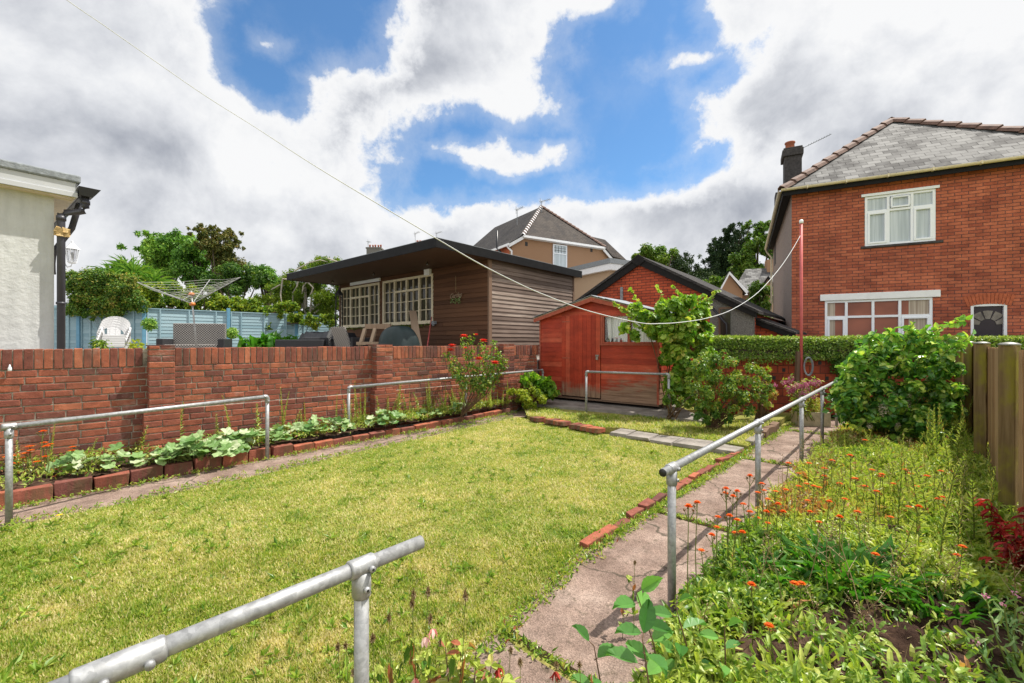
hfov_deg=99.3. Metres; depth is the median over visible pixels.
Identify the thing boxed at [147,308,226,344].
blue fence panel
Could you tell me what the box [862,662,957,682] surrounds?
strap leaf plant
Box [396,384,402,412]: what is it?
tall weed
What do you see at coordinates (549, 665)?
ground
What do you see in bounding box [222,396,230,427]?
tall weed
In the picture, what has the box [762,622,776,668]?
orange flower
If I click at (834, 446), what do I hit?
tall weed
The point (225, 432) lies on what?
mallow plant
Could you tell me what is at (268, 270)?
conifer
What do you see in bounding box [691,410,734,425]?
bronze clump
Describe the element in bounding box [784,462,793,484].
orange flower
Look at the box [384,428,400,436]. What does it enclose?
kerb brick
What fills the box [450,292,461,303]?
hanging sign
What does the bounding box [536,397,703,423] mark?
shed pad
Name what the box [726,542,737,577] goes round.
tall weed
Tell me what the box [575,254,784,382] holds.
brick garage
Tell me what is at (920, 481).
tall weed
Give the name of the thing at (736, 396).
rose bush
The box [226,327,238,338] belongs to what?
topiary ball
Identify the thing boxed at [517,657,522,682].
seed head
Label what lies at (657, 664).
sapling
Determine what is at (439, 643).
seed head
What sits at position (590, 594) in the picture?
path
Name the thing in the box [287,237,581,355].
summerhouse
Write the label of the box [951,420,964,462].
tall weed
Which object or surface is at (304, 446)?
kerb brick
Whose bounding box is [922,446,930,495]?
tall weed
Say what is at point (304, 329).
blue fence panel
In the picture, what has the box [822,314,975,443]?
bramble
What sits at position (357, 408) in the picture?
tall weed
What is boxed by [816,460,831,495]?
dry stem
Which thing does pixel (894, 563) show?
dry stem
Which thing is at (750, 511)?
orange flower
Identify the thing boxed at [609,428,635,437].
paving slab
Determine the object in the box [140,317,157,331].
topiary ball
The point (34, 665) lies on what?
lawn weeds
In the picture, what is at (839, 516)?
orange flower
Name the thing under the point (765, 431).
edging stone
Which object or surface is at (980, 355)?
fence post
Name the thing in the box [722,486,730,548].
orange flower
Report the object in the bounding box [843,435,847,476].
tall weed
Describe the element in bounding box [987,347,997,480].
slatted fence
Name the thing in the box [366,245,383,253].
chimney stack
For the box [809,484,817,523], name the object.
orange flower
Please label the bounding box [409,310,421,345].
leaning plank
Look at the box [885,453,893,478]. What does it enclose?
tall weed
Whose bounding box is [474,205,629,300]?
tan house
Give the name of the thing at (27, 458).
orange flower
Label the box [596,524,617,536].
edging brick
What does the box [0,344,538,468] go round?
garden wall
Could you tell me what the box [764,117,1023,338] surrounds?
brick house
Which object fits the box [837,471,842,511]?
tall weed
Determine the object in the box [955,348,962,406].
fence post
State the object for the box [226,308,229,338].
fence post
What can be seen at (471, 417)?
kerb brick
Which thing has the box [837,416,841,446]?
tall weed
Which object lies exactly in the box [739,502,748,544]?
orange flower
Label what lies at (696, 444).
paving slab
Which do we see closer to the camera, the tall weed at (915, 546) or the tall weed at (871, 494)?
the tall weed at (915, 546)
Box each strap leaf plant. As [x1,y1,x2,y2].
[708,543,822,592]
[713,584,810,632]
[735,638,876,682]
[759,611,870,669]
[762,525,951,608]
[785,468,867,485]
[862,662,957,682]
[866,563,1023,625]
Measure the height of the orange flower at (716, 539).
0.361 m
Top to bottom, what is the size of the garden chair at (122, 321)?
0.816 m
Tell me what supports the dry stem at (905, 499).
on the bed soil at (899, 640)
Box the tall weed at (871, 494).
[867,479,873,503]
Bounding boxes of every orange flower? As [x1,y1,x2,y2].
[20,452,33,472]
[21,445,35,461]
[32,460,43,477]
[36,430,47,475]
[38,442,48,472]
[38,445,51,478]
[683,503,694,610]
[693,500,700,580]
[696,548,707,579]
[706,532,715,577]
[713,515,723,530]
[713,525,722,563]
[720,491,728,544]
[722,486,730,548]
[724,513,733,560]
[728,494,738,543]
[730,531,740,558]
[733,489,740,535]
[733,518,742,566]
[736,530,745,577]
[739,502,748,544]
[744,581,759,644]
[746,474,755,512]
[746,510,752,558]
[754,491,763,515]
[757,482,765,518]
[760,489,768,516]
[761,509,770,555]
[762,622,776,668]
[774,502,783,540]
[777,509,786,550]
[781,488,789,509]
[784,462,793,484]
[789,580,802,653]
[797,580,808,615]
[803,462,811,486]
[803,499,812,528]
[807,510,815,528]
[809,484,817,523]
[819,467,827,490]
[825,500,834,522]
[833,514,844,573]
[836,482,844,508]
[840,497,847,526]
[845,454,853,488]
[849,477,858,509]
[855,510,861,558]
[870,552,883,617]
[872,490,881,526]
[875,475,883,516]
[876,473,885,518]
[899,468,909,490]
[902,505,911,530]
[915,504,924,546]
[934,497,944,516]
[936,470,946,495]
[949,553,960,561]
[954,544,967,592]
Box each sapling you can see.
[570,624,613,682]
[605,599,667,682]
[612,575,683,674]
[654,593,706,661]
[695,616,742,681]
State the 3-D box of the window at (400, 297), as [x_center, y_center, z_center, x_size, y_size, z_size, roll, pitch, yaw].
[-3.579,-1.397,14.819,2.923,1.603,0.135,0,0,41]
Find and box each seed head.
[335,642,353,682]
[343,641,352,682]
[350,668,353,681]
[370,633,384,682]
[386,613,402,682]
[401,589,416,682]
[409,596,430,679]
[410,586,430,674]
[414,613,432,675]
[431,638,441,678]
[448,590,467,682]
[494,646,512,682]
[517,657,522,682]
[553,661,558,682]
[577,661,582,682]
[618,594,629,637]
[626,560,637,636]
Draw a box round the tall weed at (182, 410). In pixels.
[180,402,184,437]
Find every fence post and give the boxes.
[76,316,80,347]
[142,306,145,348]
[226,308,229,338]
[294,311,297,337]
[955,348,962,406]
[964,341,974,433]
[973,342,990,461]
[997,342,1021,514]
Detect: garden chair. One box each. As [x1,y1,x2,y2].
[96,325,126,347]
[97,323,127,347]
[98,321,128,345]
[99,319,129,341]
[100,316,131,347]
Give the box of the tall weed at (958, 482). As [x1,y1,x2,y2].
[954,452,965,490]
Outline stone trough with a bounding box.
[791,410,830,426]
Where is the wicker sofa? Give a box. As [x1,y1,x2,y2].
[156,323,231,347]
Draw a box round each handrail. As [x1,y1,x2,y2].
[0,395,269,524]
[48,535,424,682]
[347,369,543,435]
[585,370,669,414]
[659,381,837,612]
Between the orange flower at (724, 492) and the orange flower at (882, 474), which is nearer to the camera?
the orange flower at (724, 492)
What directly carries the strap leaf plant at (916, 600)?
on the bed soil at (899, 640)
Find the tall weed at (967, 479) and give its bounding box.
[965,463,970,495]
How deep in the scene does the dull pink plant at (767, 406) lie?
7.74 m
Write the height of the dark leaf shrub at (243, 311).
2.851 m
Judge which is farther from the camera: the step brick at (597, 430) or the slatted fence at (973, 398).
the step brick at (597, 430)
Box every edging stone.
[745,436,754,445]
[762,427,768,438]
[763,425,776,434]
[769,421,779,429]
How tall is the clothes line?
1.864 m
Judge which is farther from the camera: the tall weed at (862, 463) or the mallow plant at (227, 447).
the mallow plant at (227, 447)
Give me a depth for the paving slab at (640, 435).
6.71 m
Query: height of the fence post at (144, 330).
1.770 m
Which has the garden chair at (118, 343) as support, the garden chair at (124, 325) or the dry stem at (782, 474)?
the garden chair at (124, 325)
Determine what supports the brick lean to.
on the house yard
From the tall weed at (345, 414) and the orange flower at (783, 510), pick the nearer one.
the orange flower at (783, 510)
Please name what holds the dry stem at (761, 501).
on the bed soil at (899, 640)
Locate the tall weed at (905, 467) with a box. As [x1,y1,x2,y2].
[900,447,910,483]
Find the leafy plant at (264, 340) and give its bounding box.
[233,330,298,346]
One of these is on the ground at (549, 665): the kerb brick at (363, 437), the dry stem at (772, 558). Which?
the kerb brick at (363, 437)
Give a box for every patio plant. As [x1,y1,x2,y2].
[88,336,112,349]
[124,339,146,348]
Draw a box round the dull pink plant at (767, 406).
[757,383,778,422]
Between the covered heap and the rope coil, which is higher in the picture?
the covered heap
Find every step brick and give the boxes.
[534,417,545,421]
[548,418,560,424]
[553,420,564,424]
[558,420,570,425]
[569,422,581,429]
[574,424,586,429]
[580,424,592,430]
[586,426,597,432]
[592,427,604,433]
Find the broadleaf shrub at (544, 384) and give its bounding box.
[519,371,560,403]
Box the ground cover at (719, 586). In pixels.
[629,418,1023,682]
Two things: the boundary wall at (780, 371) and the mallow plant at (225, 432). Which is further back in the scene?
the boundary wall at (780, 371)
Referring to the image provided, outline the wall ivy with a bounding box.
[819,348,888,385]
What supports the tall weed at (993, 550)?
on the bed soil at (899, 640)
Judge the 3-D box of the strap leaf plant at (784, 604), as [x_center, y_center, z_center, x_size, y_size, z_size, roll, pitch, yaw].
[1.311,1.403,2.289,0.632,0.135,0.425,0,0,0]
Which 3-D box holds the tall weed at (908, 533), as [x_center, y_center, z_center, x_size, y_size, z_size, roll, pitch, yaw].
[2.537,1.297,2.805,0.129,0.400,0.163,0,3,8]
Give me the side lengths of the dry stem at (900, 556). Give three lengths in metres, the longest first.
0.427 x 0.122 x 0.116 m
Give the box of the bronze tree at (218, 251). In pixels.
[185,223,245,293]
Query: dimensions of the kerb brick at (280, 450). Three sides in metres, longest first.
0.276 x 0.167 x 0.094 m
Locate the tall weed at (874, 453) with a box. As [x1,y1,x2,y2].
[871,443,880,476]
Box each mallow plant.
[45,442,140,473]
[126,442,206,465]
[147,435,250,465]
[180,427,233,452]
[221,423,292,445]
[269,422,302,438]
[290,414,354,434]
[364,409,409,425]
[414,405,442,418]
[451,402,465,413]
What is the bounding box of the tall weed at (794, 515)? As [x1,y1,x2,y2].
[792,475,797,538]
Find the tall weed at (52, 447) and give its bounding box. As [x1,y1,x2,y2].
[48,425,54,461]
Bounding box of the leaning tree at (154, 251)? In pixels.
[116,228,207,308]
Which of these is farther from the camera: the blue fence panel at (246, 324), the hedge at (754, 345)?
the blue fence panel at (246, 324)
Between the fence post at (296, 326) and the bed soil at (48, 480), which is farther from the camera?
the fence post at (296, 326)
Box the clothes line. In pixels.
[67,0,799,323]
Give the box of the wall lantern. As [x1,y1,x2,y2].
[66,240,79,267]
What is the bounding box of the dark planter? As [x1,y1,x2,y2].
[275,340,325,346]
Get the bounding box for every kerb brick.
[0,491,4,509]
[13,483,52,506]
[53,476,91,498]
[93,470,129,491]
[129,464,162,484]
[163,461,192,477]
[193,456,221,472]
[221,452,247,467]
[248,447,269,461]
[270,443,292,457]
[293,442,313,453]
[313,439,333,449]
[333,436,351,445]
[352,433,369,442]
[368,430,385,439]
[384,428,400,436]
[400,426,414,433]
[413,423,428,431]
[427,420,440,428]
[441,419,453,426]
[452,417,463,423]
[464,415,473,421]
[472,413,483,419]
[483,411,493,417]
[493,409,501,415]
[501,408,509,412]
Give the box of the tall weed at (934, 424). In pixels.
[933,404,935,443]
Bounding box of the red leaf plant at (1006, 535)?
[974,498,1023,570]
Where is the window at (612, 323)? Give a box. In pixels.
[600,315,659,345]
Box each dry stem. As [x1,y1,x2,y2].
[694,596,713,630]
[724,587,741,616]
[734,560,755,591]
[751,523,784,611]
[755,527,779,585]
[756,489,765,521]
[775,454,790,499]
[778,481,806,521]
[791,445,802,480]
[794,488,805,519]
[797,439,810,461]
[801,585,823,641]
[806,514,835,584]
[811,445,827,486]
[815,517,838,600]
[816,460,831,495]
[820,451,834,493]
[822,522,866,635]
[823,510,840,540]
[835,463,847,490]
[843,507,878,567]
[844,591,864,634]
[850,582,891,629]
[855,455,882,523]
[877,541,906,595]
[882,530,916,572]
[884,561,903,609]
[897,454,914,491]
[898,481,915,525]
[914,549,931,611]
[931,544,971,592]
[933,486,972,547]
[934,553,947,571]
[938,572,956,601]
[951,568,968,602]
[952,497,971,527]
[957,459,972,496]
[991,555,1023,636]
[1001,537,1023,569]
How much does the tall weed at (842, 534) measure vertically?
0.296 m
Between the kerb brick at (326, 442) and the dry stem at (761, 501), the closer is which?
the dry stem at (761, 501)
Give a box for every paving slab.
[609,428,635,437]
[626,431,658,440]
[650,435,681,445]
[673,437,712,449]
[711,444,743,453]
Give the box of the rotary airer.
[137,277,240,347]
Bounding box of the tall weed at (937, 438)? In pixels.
[934,404,940,453]
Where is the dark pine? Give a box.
[666,249,717,279]
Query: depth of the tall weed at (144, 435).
5.16 m
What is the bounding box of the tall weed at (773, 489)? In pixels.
[768,479,777,500]
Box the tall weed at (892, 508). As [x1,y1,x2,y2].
[888,473,895,518]
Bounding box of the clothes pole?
[792,219,802,408]
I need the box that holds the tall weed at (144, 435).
[137,425,148,451]
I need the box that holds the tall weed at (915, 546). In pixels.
[912,536,919,554]
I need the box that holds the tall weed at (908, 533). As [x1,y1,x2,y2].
[899,518,916,547]
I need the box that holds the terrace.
[146,346,538,374]
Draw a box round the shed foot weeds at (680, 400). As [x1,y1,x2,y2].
[662,388,696,419]
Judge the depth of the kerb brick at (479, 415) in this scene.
8.48 m
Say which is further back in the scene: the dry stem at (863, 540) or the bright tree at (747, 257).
the bright tree at (747, 257)
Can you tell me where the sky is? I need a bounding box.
[0,0,1023,342]
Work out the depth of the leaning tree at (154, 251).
23.22 m
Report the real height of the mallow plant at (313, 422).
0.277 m
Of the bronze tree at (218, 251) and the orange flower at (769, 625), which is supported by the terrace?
the bronze tree at (218, 251)
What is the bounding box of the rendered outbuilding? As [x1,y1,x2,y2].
[0,159,100,349]
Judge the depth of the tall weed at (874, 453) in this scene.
4.51 m
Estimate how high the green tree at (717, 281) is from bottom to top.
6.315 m
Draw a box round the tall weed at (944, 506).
[928,486,955,542]
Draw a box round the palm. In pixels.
[88,253,180,294]
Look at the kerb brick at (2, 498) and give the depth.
3.92 m
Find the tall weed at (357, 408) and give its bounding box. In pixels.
[354,388,360,426]
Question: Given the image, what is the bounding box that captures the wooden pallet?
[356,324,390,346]
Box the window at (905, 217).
[865,189,935,245]
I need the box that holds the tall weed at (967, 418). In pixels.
[961,395,973,433]
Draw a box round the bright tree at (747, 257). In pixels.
[723,219,772,294]
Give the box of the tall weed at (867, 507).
[862,487,876,522]
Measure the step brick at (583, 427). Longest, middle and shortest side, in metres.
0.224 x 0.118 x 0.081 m
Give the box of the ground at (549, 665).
[13,343,834,682]
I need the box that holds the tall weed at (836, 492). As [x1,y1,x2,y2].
[832,476,839,507]
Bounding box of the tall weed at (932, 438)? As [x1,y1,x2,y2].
[926,411,938,453]
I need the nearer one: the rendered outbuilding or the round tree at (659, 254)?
the rendered outbuilding
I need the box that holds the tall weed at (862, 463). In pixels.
[857,453,864,473]
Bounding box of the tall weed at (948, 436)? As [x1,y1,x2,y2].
[946,426,954,444]
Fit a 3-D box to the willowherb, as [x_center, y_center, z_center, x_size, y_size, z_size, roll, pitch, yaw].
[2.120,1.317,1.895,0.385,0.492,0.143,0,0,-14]
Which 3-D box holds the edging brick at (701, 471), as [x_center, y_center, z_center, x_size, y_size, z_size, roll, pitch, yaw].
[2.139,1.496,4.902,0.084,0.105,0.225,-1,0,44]
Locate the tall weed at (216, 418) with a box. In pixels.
[214,413,220,438]
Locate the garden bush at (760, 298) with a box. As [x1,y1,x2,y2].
[747,280,772,317]
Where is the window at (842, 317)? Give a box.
[825,297,932,338]
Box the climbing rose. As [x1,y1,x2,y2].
[442,333,508,416]
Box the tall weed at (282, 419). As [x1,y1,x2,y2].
[280,387,284,426]
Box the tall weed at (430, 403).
[428,390,432,411]
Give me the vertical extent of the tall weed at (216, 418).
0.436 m
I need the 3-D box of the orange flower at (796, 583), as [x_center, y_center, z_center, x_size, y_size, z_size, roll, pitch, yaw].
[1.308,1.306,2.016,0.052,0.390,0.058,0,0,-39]
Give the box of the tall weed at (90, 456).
[86,438,97,466]
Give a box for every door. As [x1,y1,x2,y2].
[562,314,600,397]
[974,306,1002,336]
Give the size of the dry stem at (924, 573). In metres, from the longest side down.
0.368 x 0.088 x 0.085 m
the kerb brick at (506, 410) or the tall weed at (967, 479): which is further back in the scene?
the kerb brick at (506, 410)
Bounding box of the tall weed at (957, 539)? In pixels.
[952,467,963,552]
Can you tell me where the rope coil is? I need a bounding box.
[803,357,813,375]
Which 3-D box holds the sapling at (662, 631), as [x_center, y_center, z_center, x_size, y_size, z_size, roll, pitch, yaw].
[0.566,1.214,1.784,0.255,0.533,0.238,0,0,30]
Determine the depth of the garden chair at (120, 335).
9.27 m
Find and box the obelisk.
[335,287,342,326]
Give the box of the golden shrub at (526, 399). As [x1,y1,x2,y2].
[507,385,547,409]
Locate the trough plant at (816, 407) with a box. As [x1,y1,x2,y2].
[798,396,825,411]
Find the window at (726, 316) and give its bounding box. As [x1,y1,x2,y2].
[720,309,729,335]
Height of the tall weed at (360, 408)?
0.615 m
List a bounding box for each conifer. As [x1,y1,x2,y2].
[253,264,283,306]
[701,222,755,277]
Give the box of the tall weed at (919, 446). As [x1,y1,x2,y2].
[913,432,923,465]
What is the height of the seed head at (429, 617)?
0.657 m
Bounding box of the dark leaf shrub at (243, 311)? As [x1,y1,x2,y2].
[224,298,266,311]
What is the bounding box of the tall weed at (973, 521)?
[959,479,987,540]
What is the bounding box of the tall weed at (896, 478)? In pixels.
[889,457,912,516]
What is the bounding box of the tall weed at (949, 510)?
[933,490,955,530]
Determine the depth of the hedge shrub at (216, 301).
18.04 m
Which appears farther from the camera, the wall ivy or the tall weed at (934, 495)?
the wall ivy
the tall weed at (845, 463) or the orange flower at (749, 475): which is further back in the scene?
the tall weed at (845, 463)
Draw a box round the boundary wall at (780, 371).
[698,354,954,414]
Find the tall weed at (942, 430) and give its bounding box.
[938,408,952,469]
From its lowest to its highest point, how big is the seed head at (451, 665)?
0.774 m
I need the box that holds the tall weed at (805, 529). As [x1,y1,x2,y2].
[803,525,810,544]
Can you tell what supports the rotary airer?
on the terrace
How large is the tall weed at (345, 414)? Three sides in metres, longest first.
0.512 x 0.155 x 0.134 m
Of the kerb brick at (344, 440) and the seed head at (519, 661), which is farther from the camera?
the kerb brick at (344, 440)
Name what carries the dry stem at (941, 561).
on the bed soil at (899, 640)
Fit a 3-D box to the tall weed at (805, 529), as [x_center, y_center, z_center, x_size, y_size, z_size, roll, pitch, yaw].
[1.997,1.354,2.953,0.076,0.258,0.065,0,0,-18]
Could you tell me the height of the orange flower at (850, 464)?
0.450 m
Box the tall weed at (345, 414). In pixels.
[343,399,347,417]
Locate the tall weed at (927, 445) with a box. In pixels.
[924,408,930,460]
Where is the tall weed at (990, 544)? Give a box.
[984,466,996,555]
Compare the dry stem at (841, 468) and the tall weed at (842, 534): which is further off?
the dry stem at (841, 468)
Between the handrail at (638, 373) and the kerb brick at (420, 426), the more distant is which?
the handrail at (638, 373)
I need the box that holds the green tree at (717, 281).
[702,276,724,287]
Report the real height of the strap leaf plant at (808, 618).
0.125 m
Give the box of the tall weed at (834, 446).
[831,437,836,465]
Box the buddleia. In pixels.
[753,364,771,419]
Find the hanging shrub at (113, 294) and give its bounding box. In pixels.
[66,266,151,328]
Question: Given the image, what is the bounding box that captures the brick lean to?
[756,318,806,336]
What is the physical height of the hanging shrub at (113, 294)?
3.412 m
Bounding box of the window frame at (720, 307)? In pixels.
[719,307,731,334]
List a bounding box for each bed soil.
[0,399,534,490]
[703,415,1023,682]
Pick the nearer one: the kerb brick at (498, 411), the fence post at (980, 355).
the fence post at (980, 355)
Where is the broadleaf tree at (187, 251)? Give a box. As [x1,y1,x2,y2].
[165,235,211,308]
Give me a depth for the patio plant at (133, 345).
8.58 m
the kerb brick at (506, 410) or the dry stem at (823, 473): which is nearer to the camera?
the dry stem at (823, 473)
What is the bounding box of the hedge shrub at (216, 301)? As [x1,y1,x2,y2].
[136,280,338,330]
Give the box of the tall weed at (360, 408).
[359,392,361,422]
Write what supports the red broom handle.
on the terrace
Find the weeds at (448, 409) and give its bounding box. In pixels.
[0,396,532,489]
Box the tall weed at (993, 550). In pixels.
[978,514,1014,552]
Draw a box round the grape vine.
[612,284,720,407]
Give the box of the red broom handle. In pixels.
[427,317,431,345]
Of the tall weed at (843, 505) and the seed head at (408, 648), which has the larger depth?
the tall weed at (843, 505)
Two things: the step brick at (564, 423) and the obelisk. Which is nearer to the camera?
the step brick at (564, 423)
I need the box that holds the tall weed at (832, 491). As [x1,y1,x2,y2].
[830,478,833,506]
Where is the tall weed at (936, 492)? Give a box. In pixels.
[926,466,947,501]
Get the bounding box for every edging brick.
[579,531,603,548]
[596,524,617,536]
[614,518,630,527]
[626,507,643,518]
[638,498,655,510]
[652,492,666,502]
[676,482,684,491]
[679,477,693,485]
[688,472,699,480]
[696,468,707,475]
[704,465,715,472]
[715,457,728,463]
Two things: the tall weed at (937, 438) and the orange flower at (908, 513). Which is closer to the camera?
the orange flower at (908, 513)
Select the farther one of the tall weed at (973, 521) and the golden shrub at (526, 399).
the golden shrub at (526, 399)
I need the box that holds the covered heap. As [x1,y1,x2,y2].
[378,326,419,345]
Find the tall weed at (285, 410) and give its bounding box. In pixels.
[283,391,289,429]
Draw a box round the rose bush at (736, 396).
[684,349,775,429]
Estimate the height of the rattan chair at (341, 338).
0.810 m
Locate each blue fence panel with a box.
[54,305,75,349]
[81,306,141,349]
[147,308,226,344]
[231,311,294,346]
[298,315,336,338]
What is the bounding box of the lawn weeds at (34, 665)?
[0,419,769,682]
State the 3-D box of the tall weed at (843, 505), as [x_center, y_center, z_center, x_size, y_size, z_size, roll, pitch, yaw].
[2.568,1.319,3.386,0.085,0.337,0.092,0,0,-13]
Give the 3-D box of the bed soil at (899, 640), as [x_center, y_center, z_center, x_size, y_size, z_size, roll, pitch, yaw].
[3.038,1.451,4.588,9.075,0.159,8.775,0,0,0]
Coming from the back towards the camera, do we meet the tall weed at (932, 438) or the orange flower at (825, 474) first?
the tall weed at (932, 438)
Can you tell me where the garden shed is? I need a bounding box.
[532,295,677,406]
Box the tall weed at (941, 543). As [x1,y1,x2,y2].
[932,463,956,572]
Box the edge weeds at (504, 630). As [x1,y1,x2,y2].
[0,410,828,682]
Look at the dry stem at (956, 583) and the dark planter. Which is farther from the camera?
the dark planter
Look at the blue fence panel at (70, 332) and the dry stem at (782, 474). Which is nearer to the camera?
the dry stem at (782, 474)
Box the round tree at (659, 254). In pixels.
[631,242,678,266]
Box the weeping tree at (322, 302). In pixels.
[253,255,340,326]
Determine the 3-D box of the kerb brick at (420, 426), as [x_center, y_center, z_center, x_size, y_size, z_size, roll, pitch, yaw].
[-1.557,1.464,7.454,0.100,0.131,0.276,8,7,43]
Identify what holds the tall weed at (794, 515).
on the bed soil at (899, 640)
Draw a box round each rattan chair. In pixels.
[302,329,331,345]
[331,327,369,346]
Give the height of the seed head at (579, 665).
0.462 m
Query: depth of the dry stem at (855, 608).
2.14 m
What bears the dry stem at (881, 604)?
on the bed soil at (899, 640)
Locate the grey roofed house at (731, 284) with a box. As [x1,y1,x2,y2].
[721,259,772,311]
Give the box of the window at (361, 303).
[341,282,379,327]
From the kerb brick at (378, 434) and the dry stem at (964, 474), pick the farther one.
the kerb brick at (378, 434)
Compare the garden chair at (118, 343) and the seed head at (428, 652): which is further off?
the garden chair at (118, 343)
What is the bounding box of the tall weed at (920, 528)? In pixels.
[917,518,927,540]
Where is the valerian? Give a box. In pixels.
[780,373,822,420]
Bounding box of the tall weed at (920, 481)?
[909,450,938,514]
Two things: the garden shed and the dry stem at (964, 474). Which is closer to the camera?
the dry stem at (964, 474)
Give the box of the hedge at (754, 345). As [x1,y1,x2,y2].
[689,334,1023,364]
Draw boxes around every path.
[0,411,526,526]
[454,420,844,682]
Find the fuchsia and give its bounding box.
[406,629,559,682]
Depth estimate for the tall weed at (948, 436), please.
5.33 m
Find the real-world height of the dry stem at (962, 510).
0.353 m
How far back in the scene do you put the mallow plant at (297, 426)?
6.11 m
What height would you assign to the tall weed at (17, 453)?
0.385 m
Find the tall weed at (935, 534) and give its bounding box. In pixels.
[930,520,944,543]
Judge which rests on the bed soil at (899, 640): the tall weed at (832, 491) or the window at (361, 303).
the tall weed at (832, 491)
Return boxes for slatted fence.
[973,365,973,431]
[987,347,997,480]
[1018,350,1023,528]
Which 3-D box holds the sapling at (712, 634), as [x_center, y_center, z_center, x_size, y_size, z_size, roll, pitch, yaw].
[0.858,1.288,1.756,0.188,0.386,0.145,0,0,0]
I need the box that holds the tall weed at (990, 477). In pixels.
[987,443,999,517]
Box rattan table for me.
[298,331,356,346]
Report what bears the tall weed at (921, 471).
on the bed soil at (899, 640)
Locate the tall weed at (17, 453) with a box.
[13,440,22,475]
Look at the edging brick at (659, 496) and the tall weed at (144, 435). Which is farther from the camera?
the tall weed at (144, 435)
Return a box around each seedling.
[921,653,944,665]
[941,633,968,650]
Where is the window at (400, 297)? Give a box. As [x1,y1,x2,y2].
[382,273,433,324]
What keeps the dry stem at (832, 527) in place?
on the bed soil at (899, 640)
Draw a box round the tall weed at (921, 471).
[910,451,933,491]
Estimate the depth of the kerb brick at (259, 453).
5.53 m
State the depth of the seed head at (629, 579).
2.21 m
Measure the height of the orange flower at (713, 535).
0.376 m
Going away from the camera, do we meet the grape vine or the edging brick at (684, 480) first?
the edging brick at (684, 480)
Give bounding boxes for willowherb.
[962,583,1023,680]
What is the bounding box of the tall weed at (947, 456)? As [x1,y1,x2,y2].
[942,436,953,473]
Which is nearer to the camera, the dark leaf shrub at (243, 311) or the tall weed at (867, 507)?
the tall weed at (867, 507)
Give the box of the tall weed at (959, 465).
[939,456,965,492]
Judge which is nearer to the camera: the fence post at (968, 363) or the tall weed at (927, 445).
the tall weed at (927, 445)
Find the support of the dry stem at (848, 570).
on the bed soil at (899, 640)
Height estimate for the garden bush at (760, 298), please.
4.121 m
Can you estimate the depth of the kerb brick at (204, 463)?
5.12 m
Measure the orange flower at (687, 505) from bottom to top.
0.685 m
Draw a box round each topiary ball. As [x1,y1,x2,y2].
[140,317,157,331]
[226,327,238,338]
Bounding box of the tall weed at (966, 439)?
[960,400,970,454]
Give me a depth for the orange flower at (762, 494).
3.32 m
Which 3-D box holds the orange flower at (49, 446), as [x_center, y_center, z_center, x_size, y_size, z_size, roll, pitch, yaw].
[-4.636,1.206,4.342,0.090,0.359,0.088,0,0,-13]
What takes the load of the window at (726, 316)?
in the brick garage at (640, 276)
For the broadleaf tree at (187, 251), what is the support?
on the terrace
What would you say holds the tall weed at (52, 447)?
on the bed soil at (48, 480)
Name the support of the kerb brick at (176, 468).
on the ground at (549, 665)
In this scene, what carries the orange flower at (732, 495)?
on the bed soil at (899, 640)
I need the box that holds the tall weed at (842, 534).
[838,525,844,548]
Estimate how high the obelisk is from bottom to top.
2.380 m
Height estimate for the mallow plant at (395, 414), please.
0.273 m
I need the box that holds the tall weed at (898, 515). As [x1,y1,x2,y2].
[894,434,905,526]
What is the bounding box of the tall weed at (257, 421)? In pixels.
[254,404,261,432]
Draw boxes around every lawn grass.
[0,416,779,682]
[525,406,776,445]
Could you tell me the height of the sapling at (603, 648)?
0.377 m
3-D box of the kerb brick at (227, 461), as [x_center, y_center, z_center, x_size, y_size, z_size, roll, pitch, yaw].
[-3.417,1.440,5.358,0.096,0.176,0.275,6,3,41]
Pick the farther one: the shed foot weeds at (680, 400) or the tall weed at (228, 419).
the shed foot weeds at (680, 400)
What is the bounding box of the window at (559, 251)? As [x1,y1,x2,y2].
[553,244,566,266]
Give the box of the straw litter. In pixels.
[748,592,1023,681]
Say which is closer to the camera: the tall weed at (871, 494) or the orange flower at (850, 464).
the tall weed at (871, 494)
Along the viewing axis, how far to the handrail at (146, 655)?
1.13 m
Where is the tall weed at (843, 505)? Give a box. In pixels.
[838,491,847,514]
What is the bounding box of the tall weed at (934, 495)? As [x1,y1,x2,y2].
[931,466,937,516]
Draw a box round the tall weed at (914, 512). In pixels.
[903,465,931,534]
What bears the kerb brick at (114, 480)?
on the path at (105, 497)
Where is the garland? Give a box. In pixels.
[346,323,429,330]

